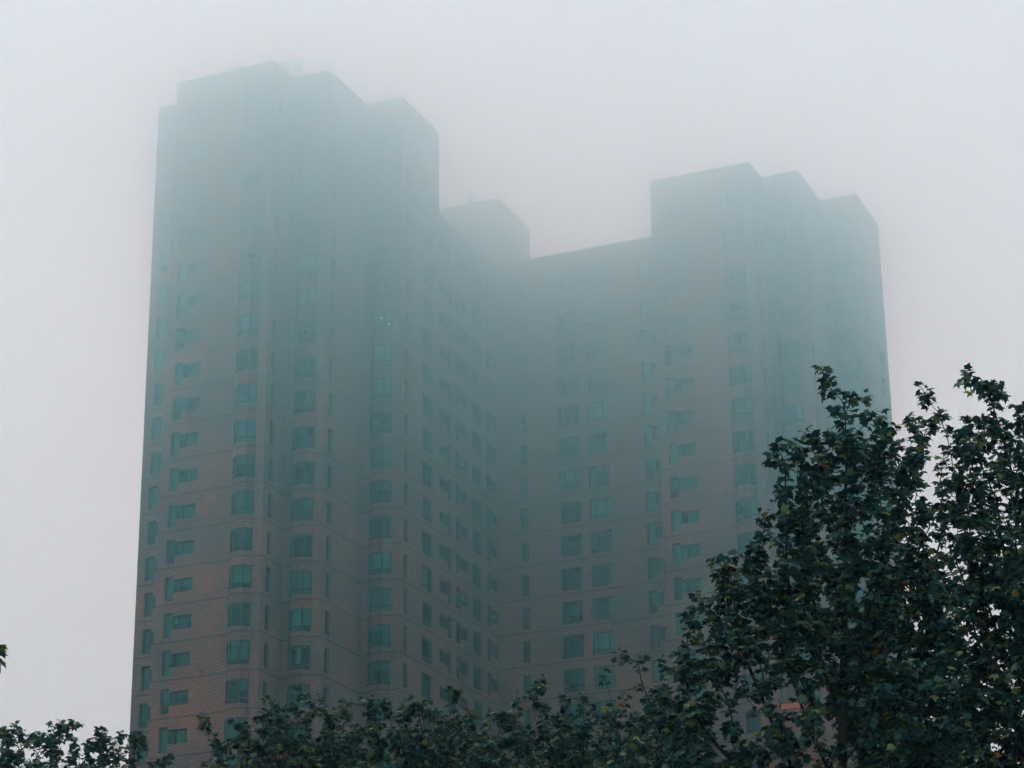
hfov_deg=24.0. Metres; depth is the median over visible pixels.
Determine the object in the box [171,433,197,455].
stepped window
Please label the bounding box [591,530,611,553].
wide window
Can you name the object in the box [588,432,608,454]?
wide window
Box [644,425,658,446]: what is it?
stepped window
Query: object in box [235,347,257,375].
bay window
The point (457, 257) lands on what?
stepped window
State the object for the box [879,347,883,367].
wide window
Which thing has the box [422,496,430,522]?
wide window
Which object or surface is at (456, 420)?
stepped window
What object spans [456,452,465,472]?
stepped window
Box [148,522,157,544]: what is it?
stepped window
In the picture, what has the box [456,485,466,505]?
stepped window
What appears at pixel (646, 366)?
stepped window
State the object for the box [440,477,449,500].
stepped window
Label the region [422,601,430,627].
wide window
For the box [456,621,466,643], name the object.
stepped window
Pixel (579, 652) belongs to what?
wide window
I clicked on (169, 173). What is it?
stepped window
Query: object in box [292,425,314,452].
bay window
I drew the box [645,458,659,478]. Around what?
stepped window
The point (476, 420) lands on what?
wide window
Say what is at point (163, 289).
stepped window
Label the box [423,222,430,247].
wide window
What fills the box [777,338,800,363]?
bay window
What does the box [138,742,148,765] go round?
stepped window
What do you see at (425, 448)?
wide window
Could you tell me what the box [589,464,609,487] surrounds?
wide window
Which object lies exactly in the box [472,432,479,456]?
wide window
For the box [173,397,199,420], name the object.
stepped window
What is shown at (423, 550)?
wide window
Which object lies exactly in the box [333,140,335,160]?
slit window
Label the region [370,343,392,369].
bay window
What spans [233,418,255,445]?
bay window
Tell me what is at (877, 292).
wide window
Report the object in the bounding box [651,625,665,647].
stepped window
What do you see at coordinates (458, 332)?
stepped window
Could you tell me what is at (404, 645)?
slit window
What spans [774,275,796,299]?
bay window
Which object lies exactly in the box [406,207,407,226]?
slit window
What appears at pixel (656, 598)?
stepped window
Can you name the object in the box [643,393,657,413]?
stepped window
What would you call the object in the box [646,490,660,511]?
stepped window
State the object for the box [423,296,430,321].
wide window
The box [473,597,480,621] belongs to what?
wide window
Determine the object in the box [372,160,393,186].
bay window
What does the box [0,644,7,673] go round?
plane tree
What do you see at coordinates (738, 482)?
bay window
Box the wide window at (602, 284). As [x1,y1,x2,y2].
[584,268,604,290]
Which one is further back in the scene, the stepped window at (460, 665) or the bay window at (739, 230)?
the bay window at (739, 230)
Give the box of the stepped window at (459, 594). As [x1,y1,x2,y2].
[456,587,466,608]
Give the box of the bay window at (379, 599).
[368,587,390,614]
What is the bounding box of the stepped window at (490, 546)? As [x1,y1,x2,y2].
[487,540,496,559]
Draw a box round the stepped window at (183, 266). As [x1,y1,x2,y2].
[179,261,204,283]
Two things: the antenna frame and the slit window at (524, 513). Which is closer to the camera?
the antenna frame
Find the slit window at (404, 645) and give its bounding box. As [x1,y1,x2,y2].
[403,627,405,649]
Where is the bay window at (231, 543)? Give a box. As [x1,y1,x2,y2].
[229,527,252,555]
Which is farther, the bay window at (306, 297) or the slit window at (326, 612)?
the bay window at (306, 297)
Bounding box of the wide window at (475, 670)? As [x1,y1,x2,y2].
[473,665,480,690]
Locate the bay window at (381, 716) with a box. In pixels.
[367,698,389,725]
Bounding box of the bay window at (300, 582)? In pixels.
[288,570,311,598]
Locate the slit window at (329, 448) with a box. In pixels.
[328,429,330,452]
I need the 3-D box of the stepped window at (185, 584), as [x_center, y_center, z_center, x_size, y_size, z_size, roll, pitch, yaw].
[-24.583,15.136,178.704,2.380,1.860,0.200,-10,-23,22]
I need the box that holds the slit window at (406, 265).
[405,248,407,269]
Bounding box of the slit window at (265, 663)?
[264,643,266,667]
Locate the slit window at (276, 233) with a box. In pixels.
[275,216,277,237]
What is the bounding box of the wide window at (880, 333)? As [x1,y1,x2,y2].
[877,317,881,337]
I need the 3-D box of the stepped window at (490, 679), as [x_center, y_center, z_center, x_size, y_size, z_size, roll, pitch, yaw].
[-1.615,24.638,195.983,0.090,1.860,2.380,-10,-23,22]
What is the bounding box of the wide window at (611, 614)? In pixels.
[593,597,613,620]
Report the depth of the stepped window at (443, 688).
187.24 m
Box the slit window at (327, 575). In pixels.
[326,574,328,597]
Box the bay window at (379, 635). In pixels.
[367,624,390,651]
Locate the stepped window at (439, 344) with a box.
[439,344,449,368]
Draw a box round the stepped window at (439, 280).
[439,280,449,304]
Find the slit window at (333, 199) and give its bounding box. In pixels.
[332,183,334,203]
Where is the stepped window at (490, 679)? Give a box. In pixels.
[488,674,498,695]
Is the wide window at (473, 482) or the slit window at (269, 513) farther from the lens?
the wide window at (473, 482)
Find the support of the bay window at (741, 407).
in the apartment building
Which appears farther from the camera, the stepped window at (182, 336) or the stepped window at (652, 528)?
the stepped window at (652, 528)
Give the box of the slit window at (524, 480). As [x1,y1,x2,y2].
[521,477,527,497]
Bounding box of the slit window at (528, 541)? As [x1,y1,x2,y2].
[522,541,528,562]
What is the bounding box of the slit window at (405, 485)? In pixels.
[404,484,406,505]
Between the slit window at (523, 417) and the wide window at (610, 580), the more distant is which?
the slit window at (523, 417)
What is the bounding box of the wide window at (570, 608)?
[562,601,582,624]
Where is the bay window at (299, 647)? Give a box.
[287,645,310,673]
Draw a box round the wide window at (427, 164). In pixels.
[423,145,430,169]
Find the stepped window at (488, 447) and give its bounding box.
[486,442,495,462]
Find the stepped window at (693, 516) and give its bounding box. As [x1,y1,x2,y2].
[671,510,698,531]
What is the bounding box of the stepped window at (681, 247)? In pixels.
[661,242,687,262]
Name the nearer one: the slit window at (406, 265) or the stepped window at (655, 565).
the slit window at (406, 265)
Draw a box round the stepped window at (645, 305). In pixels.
[640,298,653,318]
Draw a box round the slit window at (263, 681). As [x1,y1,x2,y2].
[263,681,265,706]
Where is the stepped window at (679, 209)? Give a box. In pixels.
[660,204,685,224]
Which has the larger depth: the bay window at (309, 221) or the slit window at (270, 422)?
the bay window at (309, 221)
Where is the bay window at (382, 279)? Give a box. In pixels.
[371,276,392,302]
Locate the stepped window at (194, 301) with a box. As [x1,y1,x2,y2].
[177,294,203,316]
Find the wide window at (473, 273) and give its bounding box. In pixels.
[471,266,478,289]
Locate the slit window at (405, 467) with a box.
[404,449,406,471]
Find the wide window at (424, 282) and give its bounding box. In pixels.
[423,264,430,288]
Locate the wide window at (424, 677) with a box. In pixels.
[422,673,430,699]
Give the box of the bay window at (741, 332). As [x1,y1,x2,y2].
[727,331,749,356]
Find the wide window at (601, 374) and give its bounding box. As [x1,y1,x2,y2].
[587,368,606,391]
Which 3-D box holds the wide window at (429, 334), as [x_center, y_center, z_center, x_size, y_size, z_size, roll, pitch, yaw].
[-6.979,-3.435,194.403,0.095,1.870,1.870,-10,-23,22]
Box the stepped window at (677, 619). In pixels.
[675,612,702,635]
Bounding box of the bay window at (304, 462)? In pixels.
[291,461,313,488]
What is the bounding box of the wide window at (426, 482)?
[422,462,430,487]
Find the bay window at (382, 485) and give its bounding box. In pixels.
[369,480,391,507]
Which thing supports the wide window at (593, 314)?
in the apartment building
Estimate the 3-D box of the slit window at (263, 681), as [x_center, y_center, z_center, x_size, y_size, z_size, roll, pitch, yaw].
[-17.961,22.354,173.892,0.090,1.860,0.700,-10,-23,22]
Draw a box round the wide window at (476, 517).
[472,497,479,521]
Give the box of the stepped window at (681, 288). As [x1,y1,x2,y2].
[663,282,689,302]
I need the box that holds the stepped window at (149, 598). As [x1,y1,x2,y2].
[144,593,154,616]
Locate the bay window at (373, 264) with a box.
[371,244,392,270]
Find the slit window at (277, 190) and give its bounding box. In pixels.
[276,174,278,194]
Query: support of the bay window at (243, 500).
in the apartment building
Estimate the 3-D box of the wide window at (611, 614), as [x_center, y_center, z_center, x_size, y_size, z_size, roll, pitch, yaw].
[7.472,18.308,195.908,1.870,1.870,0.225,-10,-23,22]
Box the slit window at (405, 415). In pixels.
[405,415,406,436]
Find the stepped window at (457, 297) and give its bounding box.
[455,292,465,312]
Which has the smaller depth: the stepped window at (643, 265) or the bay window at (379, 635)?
the bay window at (379, 635)
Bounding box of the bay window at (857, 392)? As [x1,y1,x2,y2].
[839,390,862,412]
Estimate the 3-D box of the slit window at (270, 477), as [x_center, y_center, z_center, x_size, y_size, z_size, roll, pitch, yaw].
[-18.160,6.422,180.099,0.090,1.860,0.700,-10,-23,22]
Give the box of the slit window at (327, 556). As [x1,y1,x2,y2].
[326,537,328,560]
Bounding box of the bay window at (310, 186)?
[298,177,319,202]
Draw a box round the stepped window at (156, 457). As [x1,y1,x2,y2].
[151,452,160,474]
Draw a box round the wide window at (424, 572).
[422,566,430,591]
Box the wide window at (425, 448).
[422,428,430,453]
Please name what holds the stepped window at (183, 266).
in the apartment building
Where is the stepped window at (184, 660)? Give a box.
[162,651,189,675]
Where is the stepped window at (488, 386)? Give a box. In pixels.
[486,380,495,398]
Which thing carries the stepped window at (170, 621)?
in the apartment building
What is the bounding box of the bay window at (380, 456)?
[369,445,391,472]
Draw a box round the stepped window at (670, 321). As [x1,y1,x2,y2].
[664,313,690,334]
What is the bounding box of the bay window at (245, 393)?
[234,382,256,410]
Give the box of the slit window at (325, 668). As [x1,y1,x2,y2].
[324,649,326,672]
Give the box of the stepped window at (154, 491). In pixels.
[149,487,159,509]
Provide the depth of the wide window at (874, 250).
211.50 m
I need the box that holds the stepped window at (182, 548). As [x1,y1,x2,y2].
[167,540,193,563]
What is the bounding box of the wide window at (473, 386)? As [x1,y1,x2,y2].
[472,368,478,391]
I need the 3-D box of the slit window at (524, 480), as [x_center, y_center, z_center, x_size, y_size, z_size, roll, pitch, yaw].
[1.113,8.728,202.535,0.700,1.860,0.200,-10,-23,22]
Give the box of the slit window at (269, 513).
[268,494,270,517]
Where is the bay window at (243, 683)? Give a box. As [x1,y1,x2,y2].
[225,678,248,706]
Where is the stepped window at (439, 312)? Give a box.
[439,312,449,336]
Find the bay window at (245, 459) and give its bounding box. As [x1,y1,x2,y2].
[232,454,254,481]
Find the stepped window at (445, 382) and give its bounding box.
[439,377,449,401]
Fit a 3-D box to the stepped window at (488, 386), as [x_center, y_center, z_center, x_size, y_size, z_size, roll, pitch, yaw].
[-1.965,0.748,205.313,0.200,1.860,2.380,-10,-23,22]
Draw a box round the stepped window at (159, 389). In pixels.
[154,383,163,405]
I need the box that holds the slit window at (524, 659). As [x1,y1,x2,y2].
[523,641,530,663]
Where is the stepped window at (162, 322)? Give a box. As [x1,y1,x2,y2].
[157,317,166,338]
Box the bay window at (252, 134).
[242,125,264,152]
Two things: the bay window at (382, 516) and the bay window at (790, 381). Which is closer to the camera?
the bay window at (382, 516)
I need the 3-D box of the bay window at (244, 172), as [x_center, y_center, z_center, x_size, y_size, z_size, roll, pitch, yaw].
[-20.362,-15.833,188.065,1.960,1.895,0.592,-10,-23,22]
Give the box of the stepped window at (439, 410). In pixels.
[439,410,449,433]
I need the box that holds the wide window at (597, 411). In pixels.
[588,400,607,422]
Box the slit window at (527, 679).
[524,675,530,693]
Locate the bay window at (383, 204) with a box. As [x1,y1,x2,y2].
[372,202,393,227]
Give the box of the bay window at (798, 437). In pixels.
[783,436,806,460]
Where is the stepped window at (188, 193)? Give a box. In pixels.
[182,185,207,206]
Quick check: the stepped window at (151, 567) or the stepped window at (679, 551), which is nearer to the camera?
the stepped window at (151, 567)
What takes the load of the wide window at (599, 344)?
in the apartment building
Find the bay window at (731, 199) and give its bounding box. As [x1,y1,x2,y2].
[721,188,742,213]
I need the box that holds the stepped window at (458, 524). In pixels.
[456,519,466,539]
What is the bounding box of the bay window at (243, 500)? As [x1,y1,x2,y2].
[231,490,253,517]
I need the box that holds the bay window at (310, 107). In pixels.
[299,97,320,123]
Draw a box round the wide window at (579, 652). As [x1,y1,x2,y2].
[563,634,583,658]
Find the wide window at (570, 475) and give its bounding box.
[560,469,579,491]
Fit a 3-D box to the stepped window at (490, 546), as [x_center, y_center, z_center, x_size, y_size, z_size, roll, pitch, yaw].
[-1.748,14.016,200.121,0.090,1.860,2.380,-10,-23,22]
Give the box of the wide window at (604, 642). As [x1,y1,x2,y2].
[593,631,614,654]
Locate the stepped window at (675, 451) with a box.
[669,443,696,464]
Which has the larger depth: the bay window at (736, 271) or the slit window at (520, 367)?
the slit window at (520, 367)
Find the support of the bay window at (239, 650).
in the apartment building
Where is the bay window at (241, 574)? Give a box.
[228,564,251,592]
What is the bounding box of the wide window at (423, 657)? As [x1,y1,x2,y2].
[422,637,430,663]
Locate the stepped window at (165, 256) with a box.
[160,251,169,272]
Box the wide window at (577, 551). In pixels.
[561,534,581,557]
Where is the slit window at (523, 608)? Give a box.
[523,608,529,629]
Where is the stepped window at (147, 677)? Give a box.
[141,666,151,690]
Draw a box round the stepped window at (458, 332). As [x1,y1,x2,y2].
[455,323,465,343]
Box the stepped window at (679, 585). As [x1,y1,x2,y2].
[674,578,701,600]
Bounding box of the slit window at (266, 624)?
[265,605,267,629]
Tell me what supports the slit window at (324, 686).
in the apartment building
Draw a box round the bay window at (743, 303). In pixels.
[726,299,748,324]
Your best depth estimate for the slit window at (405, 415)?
188.34 m
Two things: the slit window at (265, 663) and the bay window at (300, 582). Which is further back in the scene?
the bay window at (300, 582)
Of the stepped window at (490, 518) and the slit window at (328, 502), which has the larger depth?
the stepped window at (490, 518)
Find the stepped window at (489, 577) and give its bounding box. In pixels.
[487,572,497,593]
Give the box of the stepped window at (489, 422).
[486,411,495,430]
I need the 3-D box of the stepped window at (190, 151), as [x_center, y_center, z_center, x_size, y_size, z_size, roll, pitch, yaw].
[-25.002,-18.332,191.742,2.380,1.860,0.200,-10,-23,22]
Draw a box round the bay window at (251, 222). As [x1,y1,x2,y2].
[240,211,261,237]
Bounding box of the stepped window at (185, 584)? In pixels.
[165,577,192,600]
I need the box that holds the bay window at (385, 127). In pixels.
[373,123,393,148]
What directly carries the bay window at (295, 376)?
in the apartment building
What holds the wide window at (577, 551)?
in the apartment building
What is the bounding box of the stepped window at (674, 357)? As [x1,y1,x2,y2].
[665,345,691,366]
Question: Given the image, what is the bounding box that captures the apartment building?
[128,60,909,767]
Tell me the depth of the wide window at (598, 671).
193.94 m
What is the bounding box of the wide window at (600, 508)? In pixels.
[590,497,610,520]
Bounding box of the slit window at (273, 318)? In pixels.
[272,318,275,339]
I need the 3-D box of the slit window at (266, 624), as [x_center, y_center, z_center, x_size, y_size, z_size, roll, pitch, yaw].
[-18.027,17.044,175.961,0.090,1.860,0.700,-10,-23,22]
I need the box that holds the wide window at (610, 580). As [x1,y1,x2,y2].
[592,563,612,586]
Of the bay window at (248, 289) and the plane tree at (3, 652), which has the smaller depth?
the plane tree at (3, 652)
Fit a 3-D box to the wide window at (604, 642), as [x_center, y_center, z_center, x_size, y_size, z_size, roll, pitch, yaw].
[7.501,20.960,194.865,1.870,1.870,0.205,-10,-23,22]
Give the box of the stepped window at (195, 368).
[174,363,200,385]
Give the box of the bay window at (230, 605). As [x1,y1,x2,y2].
[227,601,250,629]
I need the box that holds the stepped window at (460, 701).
[458,696,467,713]
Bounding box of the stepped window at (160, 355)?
[156,350,165,371]
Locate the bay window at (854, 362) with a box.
[837,358,859,383]
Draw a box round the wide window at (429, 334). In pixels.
[422,329,430,353]
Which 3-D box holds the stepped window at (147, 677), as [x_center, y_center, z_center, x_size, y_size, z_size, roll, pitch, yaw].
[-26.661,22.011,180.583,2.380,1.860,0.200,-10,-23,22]
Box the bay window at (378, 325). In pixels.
[371,309,392,335]
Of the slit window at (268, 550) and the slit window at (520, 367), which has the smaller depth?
the slit window at (268, 550)
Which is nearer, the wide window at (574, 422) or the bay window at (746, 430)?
the bay window at (746, 430)
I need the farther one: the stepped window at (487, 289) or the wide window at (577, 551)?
the stepped window at (487, 289)
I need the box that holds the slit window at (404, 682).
[403,663,405,687]
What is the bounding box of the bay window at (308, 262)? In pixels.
[296,253,317,279]
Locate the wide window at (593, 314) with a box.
[585,306,605,328]
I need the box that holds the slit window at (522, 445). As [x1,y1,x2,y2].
[520,445,527,465]
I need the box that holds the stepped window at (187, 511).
[168,504,195,527]
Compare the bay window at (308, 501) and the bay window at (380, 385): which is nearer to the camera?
the bay window at (308, 501)
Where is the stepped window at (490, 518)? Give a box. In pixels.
[487,507,496,527]
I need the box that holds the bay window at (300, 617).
[288,607,310,635]
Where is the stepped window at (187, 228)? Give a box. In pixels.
[180,228,205,249]
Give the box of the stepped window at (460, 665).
[457,656,467,678]
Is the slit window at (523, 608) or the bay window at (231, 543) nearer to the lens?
the bay window at (231, 543)
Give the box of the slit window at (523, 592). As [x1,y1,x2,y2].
[522,574,529,595]
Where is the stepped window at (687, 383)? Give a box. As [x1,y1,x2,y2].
[666,377,693,398]
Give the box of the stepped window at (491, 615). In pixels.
[488,606,497,627]
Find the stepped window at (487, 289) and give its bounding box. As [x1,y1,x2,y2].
[485,278,494,297]
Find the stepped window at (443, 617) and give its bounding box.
[440,615,450,638]
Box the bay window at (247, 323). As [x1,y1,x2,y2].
[236,313,258,340]
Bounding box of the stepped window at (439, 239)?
[439,239,449,263]
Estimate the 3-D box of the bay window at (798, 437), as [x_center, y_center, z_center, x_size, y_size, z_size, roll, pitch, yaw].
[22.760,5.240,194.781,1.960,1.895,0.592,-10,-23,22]
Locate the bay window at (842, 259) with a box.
[831,257,853,281]
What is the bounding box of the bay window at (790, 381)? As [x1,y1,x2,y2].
[779,370,802,396]
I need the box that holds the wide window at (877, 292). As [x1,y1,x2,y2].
[874,278,878,298]
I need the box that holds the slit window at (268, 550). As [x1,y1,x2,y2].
[267,531,269,554]
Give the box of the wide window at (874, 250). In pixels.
[871,241,875,260]
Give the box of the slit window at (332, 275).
[331,258,333,278]
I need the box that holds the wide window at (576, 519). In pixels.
[560,501,580,524]
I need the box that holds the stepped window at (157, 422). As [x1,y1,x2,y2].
[152,417,162,439]
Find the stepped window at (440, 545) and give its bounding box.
[440,545,450,569]
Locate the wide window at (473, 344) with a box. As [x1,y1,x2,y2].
[471,336,478,360]
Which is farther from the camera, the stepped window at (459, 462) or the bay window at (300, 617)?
the stepped window at (459, 462)
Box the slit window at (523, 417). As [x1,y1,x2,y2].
[520,413,526,433]
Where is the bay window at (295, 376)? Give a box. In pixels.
[293,355,315,382]
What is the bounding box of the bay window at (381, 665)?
[367,660,390,688]
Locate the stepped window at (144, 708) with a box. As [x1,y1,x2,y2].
[139,704,149,727]
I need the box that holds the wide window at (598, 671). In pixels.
[594,665,615,689]
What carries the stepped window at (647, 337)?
in the apartment building
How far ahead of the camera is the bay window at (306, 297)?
186.14 m
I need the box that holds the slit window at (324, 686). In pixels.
[324,686,326,706]
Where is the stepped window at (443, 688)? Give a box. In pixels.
[440,686,450,705]
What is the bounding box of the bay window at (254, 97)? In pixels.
[244,87,265,113]
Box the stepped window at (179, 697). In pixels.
[161,689,188,714]
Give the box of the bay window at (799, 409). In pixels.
[781,403,804,428]
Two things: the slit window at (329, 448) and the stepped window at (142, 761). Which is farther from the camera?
the slit window at (329, 448)
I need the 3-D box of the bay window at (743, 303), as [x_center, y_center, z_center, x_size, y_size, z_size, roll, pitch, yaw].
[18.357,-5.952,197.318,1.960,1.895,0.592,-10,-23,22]
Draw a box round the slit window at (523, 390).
[520,382,526,402]
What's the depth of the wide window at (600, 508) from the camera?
199.12 m
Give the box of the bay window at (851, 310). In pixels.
[833,296,855,320]
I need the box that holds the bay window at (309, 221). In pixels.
[297,220,318,246]
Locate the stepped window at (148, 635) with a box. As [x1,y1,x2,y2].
[143,630,153,653]
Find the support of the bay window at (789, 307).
in the apartment building
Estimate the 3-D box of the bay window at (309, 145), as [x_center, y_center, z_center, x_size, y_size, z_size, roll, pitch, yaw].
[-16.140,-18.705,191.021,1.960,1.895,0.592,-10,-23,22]
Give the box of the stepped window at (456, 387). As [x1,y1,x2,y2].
[456,387,465,407]
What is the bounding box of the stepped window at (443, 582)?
[440,580,450,603]
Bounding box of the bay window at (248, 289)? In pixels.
[238,278,259,305]
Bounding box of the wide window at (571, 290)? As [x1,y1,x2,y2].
[556,273,575,295]
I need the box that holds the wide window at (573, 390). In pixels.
[558,373,577,395]
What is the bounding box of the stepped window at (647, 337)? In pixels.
[641,330,655,350]
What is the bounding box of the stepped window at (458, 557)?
[456,552,466,574]
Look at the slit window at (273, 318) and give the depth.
184.56 m
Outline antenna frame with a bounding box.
[280,56,308,75]
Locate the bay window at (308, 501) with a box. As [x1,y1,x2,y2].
[290,497,313,524]
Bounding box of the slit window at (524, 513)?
[521,509,528,529]
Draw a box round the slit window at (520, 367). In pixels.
[519,351,525,371]
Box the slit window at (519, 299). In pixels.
[518,283,524,302]
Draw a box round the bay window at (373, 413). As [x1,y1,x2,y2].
[370,411,391,437]
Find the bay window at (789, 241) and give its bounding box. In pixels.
[772,235,793,259]
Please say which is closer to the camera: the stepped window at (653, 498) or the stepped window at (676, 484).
the stepped window at (676, 484)
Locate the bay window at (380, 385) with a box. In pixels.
[370,377,391,403]
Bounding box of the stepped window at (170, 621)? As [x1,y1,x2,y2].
[164,614,191,638]
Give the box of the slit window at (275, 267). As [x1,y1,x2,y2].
[274,250,276,271]
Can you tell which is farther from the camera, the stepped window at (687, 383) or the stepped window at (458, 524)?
the stepped window at (687, 383)
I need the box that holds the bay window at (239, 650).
[226,639,249,667]
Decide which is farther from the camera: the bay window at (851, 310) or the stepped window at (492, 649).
the bay window at (851, 310)
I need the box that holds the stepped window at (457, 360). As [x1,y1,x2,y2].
[456,355,465,375]
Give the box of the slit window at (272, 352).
[271,352,274,374]
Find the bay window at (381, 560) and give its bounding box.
[368,551,390,578]
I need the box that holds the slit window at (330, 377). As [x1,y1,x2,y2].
[329,360,331,381]
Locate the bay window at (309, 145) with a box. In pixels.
[298,135,320,161]
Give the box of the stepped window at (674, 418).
[668,410,694,431]
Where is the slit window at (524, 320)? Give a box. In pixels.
[519,320,525,340]
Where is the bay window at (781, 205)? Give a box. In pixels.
[769,197,791,221]
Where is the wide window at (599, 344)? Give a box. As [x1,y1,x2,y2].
[586,337,606,359]
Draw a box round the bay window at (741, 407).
[730,396,753,422]
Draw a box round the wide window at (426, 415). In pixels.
[422,394,430,419]
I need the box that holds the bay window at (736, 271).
[724,267,746,292]
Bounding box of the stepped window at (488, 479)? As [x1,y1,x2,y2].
[487,475,496,494]
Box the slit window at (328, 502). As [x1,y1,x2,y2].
[327,501,329,523]
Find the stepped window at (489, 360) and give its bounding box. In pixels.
[485,348,494,367]
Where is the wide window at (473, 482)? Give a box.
[472,464,479,488]
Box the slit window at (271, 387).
[270,387,273,409]
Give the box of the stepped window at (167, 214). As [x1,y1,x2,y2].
[162,209,171,229]
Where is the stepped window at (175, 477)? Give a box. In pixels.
[170,468,196,491]
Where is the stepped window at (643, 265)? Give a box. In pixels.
[639,260,652,280]
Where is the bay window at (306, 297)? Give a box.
[295,287,317,313]
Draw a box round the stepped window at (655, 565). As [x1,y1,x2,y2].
[649,557,663,578]
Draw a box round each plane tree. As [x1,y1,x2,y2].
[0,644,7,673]
[0,718,174,767]
[195,682,397,767]
[340,686,505,767]
[462,673,663,767]
[598,645,721,767]
[638,365,990,767]
[881,362,1023,767]
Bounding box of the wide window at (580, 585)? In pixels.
[562,567,582,590]
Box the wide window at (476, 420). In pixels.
[472,400,478,423]
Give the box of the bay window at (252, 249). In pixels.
[239,244,260,271]
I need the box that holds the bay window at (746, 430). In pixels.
[732,429,755,455]
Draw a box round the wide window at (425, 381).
[422,361,430,386]
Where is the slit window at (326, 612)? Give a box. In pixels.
[325,611,327,634]
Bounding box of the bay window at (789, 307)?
[776,306,798,331]
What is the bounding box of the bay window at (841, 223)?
[828,219,850,243]
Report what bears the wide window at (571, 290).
in the apartment building
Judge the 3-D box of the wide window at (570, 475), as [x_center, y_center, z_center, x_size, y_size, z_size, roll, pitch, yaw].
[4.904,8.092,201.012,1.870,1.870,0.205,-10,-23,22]
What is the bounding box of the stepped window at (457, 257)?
[455,251,464,270]
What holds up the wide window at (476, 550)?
in the apartment building
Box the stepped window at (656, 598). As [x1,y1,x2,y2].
[650,591,664,613]
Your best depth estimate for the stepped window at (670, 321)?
199.85 m
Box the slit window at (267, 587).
[266,568,268,591]
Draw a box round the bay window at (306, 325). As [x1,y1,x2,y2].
[294,321,316,348]
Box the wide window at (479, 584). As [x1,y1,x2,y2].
[473,563,480,588]
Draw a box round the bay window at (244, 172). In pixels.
[241,168,262,194]
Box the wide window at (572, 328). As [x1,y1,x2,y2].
[557,311,576,333]
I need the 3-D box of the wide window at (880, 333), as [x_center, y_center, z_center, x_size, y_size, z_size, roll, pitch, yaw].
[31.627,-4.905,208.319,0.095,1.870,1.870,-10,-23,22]
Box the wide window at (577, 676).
[564,669,584,692]
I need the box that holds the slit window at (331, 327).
[330,326,332,346]
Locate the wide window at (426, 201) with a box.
[423,182,430,206]
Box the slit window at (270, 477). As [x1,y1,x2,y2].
[269,458,271,480]
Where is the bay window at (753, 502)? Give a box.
[735,497,758,523]
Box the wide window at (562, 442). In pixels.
[559,437,579,459]
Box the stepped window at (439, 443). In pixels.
[439,443,449,466]
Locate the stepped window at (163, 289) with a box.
[159,284,168,304]
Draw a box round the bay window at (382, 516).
[369,515,391,542]
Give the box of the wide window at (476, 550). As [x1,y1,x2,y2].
[472,529,479,554]
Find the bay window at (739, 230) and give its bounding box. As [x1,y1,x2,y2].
[722,226,744,251]
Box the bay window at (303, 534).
[289,533,312,561]
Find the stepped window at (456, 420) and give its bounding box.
[456,420,465,439]
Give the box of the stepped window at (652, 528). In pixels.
[647,523,662,545]
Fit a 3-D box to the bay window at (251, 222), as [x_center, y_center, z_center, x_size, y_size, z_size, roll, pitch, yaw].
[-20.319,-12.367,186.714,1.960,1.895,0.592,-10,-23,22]
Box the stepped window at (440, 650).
[440,650,450,674]
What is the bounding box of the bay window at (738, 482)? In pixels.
[734,463,756,489]
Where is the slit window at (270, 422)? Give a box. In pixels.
[269,422,272,444]
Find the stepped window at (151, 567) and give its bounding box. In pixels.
[146,557,156,580]
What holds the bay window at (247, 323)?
in the apartment building
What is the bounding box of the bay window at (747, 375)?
[729,363,751,389]
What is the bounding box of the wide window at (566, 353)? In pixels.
[557,342,576,364]
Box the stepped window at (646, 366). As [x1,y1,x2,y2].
[642,361,656,381]
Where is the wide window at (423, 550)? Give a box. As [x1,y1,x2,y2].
[422,531,430,556]
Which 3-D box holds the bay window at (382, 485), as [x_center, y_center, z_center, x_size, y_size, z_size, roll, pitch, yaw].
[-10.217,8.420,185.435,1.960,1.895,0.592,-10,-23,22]
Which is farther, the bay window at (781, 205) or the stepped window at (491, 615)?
the bay window at (781, 205)
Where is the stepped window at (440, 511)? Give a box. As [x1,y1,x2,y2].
[440,511,450,535]
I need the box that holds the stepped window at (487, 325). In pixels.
[485,317,494,336]
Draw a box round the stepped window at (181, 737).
[159,728,186,752]
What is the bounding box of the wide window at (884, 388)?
[881,378,885,398]
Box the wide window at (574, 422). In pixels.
[559,405,578,427]
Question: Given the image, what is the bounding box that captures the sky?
[0,0,1023,767]
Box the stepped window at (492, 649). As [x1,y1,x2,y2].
[488,640,497,660]
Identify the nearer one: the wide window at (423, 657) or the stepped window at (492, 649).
the wide window at (423, 657)
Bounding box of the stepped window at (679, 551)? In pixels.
[673,544,700,565]
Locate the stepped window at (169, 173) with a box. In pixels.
[164,168,173,188]
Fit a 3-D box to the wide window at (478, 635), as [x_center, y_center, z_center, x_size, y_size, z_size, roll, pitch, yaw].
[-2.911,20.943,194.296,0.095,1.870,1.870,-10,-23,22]
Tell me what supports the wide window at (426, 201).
in the apartment building
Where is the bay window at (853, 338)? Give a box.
[835,327,858,351]
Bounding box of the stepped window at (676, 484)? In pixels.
[670,476,697,497]
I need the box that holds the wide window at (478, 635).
[473,631,480,655]
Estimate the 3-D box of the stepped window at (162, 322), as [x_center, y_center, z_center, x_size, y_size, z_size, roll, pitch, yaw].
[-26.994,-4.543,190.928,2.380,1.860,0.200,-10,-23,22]
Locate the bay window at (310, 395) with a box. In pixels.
[293,390,315,417]
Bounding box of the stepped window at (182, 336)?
[176,328,201,350]
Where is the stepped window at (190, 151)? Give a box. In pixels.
[184,143,208,164]
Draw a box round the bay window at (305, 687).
[287,683,309,709]
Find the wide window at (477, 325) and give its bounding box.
[471,305,478,329]
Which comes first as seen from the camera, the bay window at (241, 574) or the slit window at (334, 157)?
the bay window at (241, 574)

